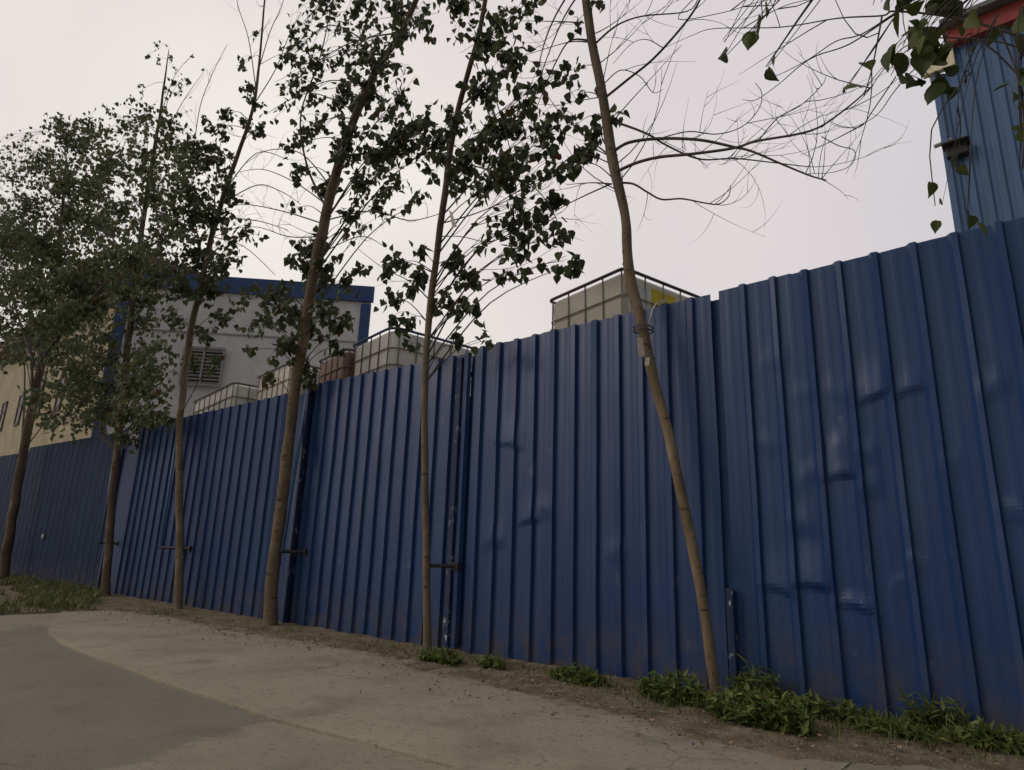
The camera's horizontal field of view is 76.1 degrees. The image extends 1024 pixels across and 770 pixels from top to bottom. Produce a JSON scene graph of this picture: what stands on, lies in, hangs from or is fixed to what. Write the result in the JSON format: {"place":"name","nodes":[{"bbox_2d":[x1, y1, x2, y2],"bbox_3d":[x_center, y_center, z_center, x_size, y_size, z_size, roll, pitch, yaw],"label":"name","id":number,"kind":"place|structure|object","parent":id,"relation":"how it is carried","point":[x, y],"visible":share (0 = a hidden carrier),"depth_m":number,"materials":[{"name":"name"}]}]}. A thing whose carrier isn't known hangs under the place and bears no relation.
{"place":"outdoors","nodes":[
{"label":"outdoors","id":0,"kind":"place"},
{"bbox_2d":[263,404,469,643],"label":"yard","id":1,"kind":"structure","parent":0,"point":[466,478],"depth_m":7.54,"materials":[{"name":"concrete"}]},
{"bbox_2d":[0,253,198,455],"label":"rendered building","id":2,"kind":"structure","parent":1,"relation":"on","point":[11,404],"depth_m":36.92,"materials":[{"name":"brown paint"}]},
{"bbox_2d":[0,401,8,430],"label":"window","id":3,"kind":"structure","parent":2,"relation":"in","point":[4,406],"depth_m":39.79,"materials":[{"name":"grey glass"}]},
{"bbox_2d":[13,394,22,425],"bbox_3d":[-28.350,1.426,37.618,0.960,1.820,0.080,-10,-19,39],"label":"window","id":4,"kind":"structure","parent":2,"relation":"in","point":[20,402],"depth_m":37.61,"materials":[{"name":"grey glass"}]},
{"bbox_2d":[52,376,66,411],"bbox_3d":[-22.860,0.420,33.069,0.960,1.820,0.080,-10,-19,39],"label":"window","id":5,"kind":"structure","parent":2,"relation":"in","point":[58,400],"depth_m":33.03,"materials":[{"name":"grey glass"}]},
{"bbox_2d":[193,382,258,414],"bbox_3d":[-5.386,0.746,12.948,1.237,1.055,2.438,14,-19,-40],"label":"caged tank","id":6,"kind":"object","parent":1,"relation":"on","point":[235,395],"visible":0.24,"depth_m":12.06,"materials":[{"name":"white plastic"}]},
{"bbox_2d":[91,272,374,443],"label":"warehouse","id":7,"kind":"structure","parent":1,"relation":"on","point":[237,364],"depth_m":27.15,"materials":[{"name":"grey paint"}]},
{"bbox_2d":[256,363,320,399],"bbox_3d":[-3.752,0.400,11.694,1.237,1.195,1.538,14,-19,-40],"label":"caged tank","id":8,"kind":"object","parent":1,"relation":"on","point":[283,376],"visible":0.12,"depth_m":11.20,"materials":[{"name":"plastic"}]},
{"bbox_2d":[318,348,355,382],"bbox_3d":[-2.411,0.156,10.392,1.137,1.135,1.038,13,-19,-38],"label":"caged tank","id":9,"kind":"object","parent":1,"relation":"on","point":[334,368],"visible":0.24,"depth_m":9.98,"materials":[{"name":"plastic"}]},
{"bbox_2d":[352,327,474,395],"bbox_3d":[-1.425,0.006,9.894,1.737,1.195,1.338,13,-19,-38],"label":"caged tank","id":10,"kind":"object","parent":1,"relation":"on","point":[387,351],"visible":0.21,"depth_m":9.29,"materials":[{"name":"white plastic"},{"name":"galvanised steel"}]},
{"bbox_2d":[550,267,699,328],"bbox_3d":[1.450,-0.449,7.828,1.637,1.215,1.298,12,-18,-35],"label":"caged tank","id":11,"kind":"object","parent":1,"relation":"on","point":[606,299],"visible":0.18,"depth_m":7.34,"materials":[{"name":"plastic"}]},
{"bbox_2d":[48,610,849,769],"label":"pavement","id":12,"kind":"structure","parent":0,"point":[303,687],"depth_m":4.36,"materials":[{"name":"concrete"}]},
{"bbox_2d":[0,613,945,769],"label":"road","id":13,"kind":"structure","parent":0,"point":[62,707],"depth_m":3.65,"materials":[{"name":"grey asphalt"}]},
{"bbox_2d":[0,0,984,349],"label":"sky","id":14,"kind":"structure","parent":0,"point":[66,57],"materials":[{"name":"white"}]},
{"bbox_2d":[0,571,1023,769],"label":"verge","id":15,"kind":"structure","parent":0,"point":[773,742],"depth_m":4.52,"materials":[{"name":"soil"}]},
{"bbox_2d":[0,430,127,590],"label":"metal fence","id":16,"kind":"object","parent":15,"relation":"on","point":[59,521],"visible":0.71,"depth_m":15.67,"materials":[{"name":"blue metal"}]},
{"bbox_2d":[0,108,139,578],"bbox_3d":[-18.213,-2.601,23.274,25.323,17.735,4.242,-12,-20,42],"label":"broadleaf tree","id":17,"kind":"object","parent":15,"relation":"on","point":[50,327],"visible":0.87,"depth_m":18.42,"materials":[{"name":"green plant"}]},
{"bbox_2d":[22,40,217,595],"bbox_3d":[-9.037,-2.829,15.133,8.972,14.632,2.630,-10,-19,39],"label":"broadleaf tree","id":18,"kind":"object","parent":15,"relation":"on","point":[125,386],"visible":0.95,"depth_m":14.01,"materials":[{"name":"green plant"}]},
{"bbox_2d":[152,0,327,608],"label":"poplar tree","id":19,"kind":"object","parent":15,"relation":"on","point":[207,254],"visible":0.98,"depth_m":12.15,"materials":[{"name":"green plant"}]},
{"bbox_2d":[224,0,459,625],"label":"poplar tree","id":20,"kind":"object","parent":15,"relation":"on","point":[315,274],"visible":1,"depth_m":9.39,"materials":[{"name":"green plant"}]},
{"bbox_2d":[416,645,465,665],"bbox_3d":[-0.663,2.494,6.034,0.590,0.207,0.290,-10,-19,39],"label":"weed clump","id":21,"kind":"object","parent":15,"relation":"on","point":[448,657],"visible":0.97,"depth_m":5.98,"materials":[{"name":"green plant"}]},
{"bbox_2d":[358,0,593,651],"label":"poplar tree","id":22,"kind":"object","parent":15,"relation":"on","point":[506,161],"visible":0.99,"depth_m":7.41,"materials":[{"name":"green plant"}]},
{"bbox_2d":[449,210,456,227],"bbox_3d":[-0.699,-1.974,7.734,0.150,0.276,0.004,-10,-19,39],"label":"hanging strip","id":23,"kind":"object","parent":22,"relation":"hanging from","point":[452,220],"visible":1,"depth_m":7.72,"materials":[{"name":"white plastic"}]},
{"bbox_2d":[472,653,506,668],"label":"weed clump","id":24,"kind":"object","parent":15,"relation":"on","point":[490,662],"visible":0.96,"depth_m":5.74,"materials":[{"name":"green plant"}]},
{"bbox_2d":[1,606,1019,769],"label":"fallen leaves","id":25,"kind":"object","parent":15,"relation":"on","point":[749,736],"visible":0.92,"depth_m":4.49,"materials":[{"name":"brown plant"}]},
{"bbox_2d":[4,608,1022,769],"bbox_3d":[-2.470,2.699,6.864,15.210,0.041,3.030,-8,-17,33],"label":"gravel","id":26,"kind":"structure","parent":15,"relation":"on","point":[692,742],"depth_m":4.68,"materials":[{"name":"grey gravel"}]},
{"bbox_2d":[546,662,610,686],"bbox_3d":[0.526,2.330,5.255,0.625,0.216,0.286,-10,-19,39],"label":"weed clump","id":27,"kind":"object","parent":15,"relation":"on","point":[591,677],"visible":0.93,"depth_m":5.21,"materials":[{"name":"green plant"}]},
{"bbox_2d":[634,667,726,708],"bbox_3d":[1.173,2.137,4.610,0.733,0.290,0.344,-10,-19,39],"label":"weed clump","id":28,"kind":"object","parent":15,"relation":"on","point":[649,686],"visible":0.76,"depth_m":4.60,"materials":[{"name":"green plant"}]},
{"bbox_2d":[495,0,910,695],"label":"poplar tree","id":29,"kind":"object","parent":15,"relation":"on","point":[585,156],"visible":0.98,"depth_m":5.92,"materials":[{"name":"brown plant"}]},
{"bbox_2d":[637,338,649,365],"bbox_3d":[1.111,-0.282,5.530,0.111,0.254,0.023,-3,-15,18],"label":"card tag","id":30,"kind":"object","parent":29,"relation":"attached to","point":[641,349],"visible":1,"depth_m":5.53,"materials":[{"name":"white paper"}]},
{"bbox_2d":[633,324,653,333],"bbox_3d":[1.146,-0.487,5.710,0.180,0.065,0.180,-10,-19,39],"label":"tie wire","id":31,"kind":"object","parent":29,"relation":"attached to","point":[643,328],"visible":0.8,"depth_m":5.65,"materials":[{"name":"grey metal"}]},
{"bbox_2d":[648,300,665,323],"bbox_3d":[1.295,-0.655,5.795,0.045,0.364,0.425,-8,-17,32],"label":"strap","id":32,"kind":"object","parent":29,"relation":"attached to","point":[653,309],"visible":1,"depth_m":5.64,"materials":[{"name":"white plastic"}]},
{"bbox_2d":[725,653,796,703],"bbox_3d":[1.726,2.110,4.632,0.551,0.380,0.250,-10,-19,39],"label":"weed clump","id":33,"kind":"object","parent":15,"relation":"on","point":[752,675],"visible":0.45,"depth_m":4.66,"materials":[{"name":"green plant"}]},
{"bbox_2d":[701,674,821,737],"bbox_3d":[1.523,1.990,4.076,0.744,0.338,0.336,-10,-19,39],"label":"weed clump","id":34,"kind":"object","parent":15,"relation":"on","point":[743,709],"visible":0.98,"depth_m":4.00,"materials":[{"name":"green plant"}]},
{"bbox_2d":[777,688,870,725],"bbox_3d":[2.032,2.094,4.230,0.654,0.237,0.297,-10,-19,39],"label":"weed clump","id":35,"kind":"object","parent":15,"relation":"on","point":[845,709],"visible":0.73,"depth_m":4.18,"materials":[{"name":"green plant"}]},
{"bbox_2d":[847,704,948,744],"bbox_3d":[2.281,2.048,3.887,0.544,0.229,0.294,-7,-17,32],"label":"weed clump","id":36,"kind":"object","parent":15,"relation":"on","point":[882,724],"visible":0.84,"depth_m":3.85,"materials":[{"name":"green plant"}]},
{"bbox_2d":[896,685,978,735],"bbox_3d":[2.557,2.005,3.963,0.455,0.337,0.214,-10,-19,39],"label":"weed clump","id":37,"kind":"object","parent":15,"relation":"on","point":[930,710],"visible":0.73,"depth_m":3.98,"materials":[{"name":"green plant"}]},
{"bbox_2d":[942,715,1023,756],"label":"weed clump","id":38,"kind":"object","parent":15,"relation":"on","point":[987,734],"visible":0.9,"depth_m":3.66,"materials":[{"name":"green plant"}]},
{"bbox_2d":[665,0,1023,237],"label":"poplar tree","id":39,"kind":"object","parent":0,"point":[928,48],"visible":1,"depth_m":2.97,"materials":[{"name":"green plant"}]},
{"bbox_2d":[923,0,1023,232],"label":"building","id":40,"kind":"structure","parent":0,"point":[996,185],"depth_m":8.94,"materials":[{"name":"metal"}]},
{"label":"ground","id":41,"kind":"structure","parent":0,"visible":0},
{"bbox_2d":[98,217,1023,735],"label":"metal fence","id":42,"kind":"object","parent":41,"relation":"on","point":[848,435],"visible":0.94,"depth_m":5.46,"materials":[{"name":"metal"}]}
]}

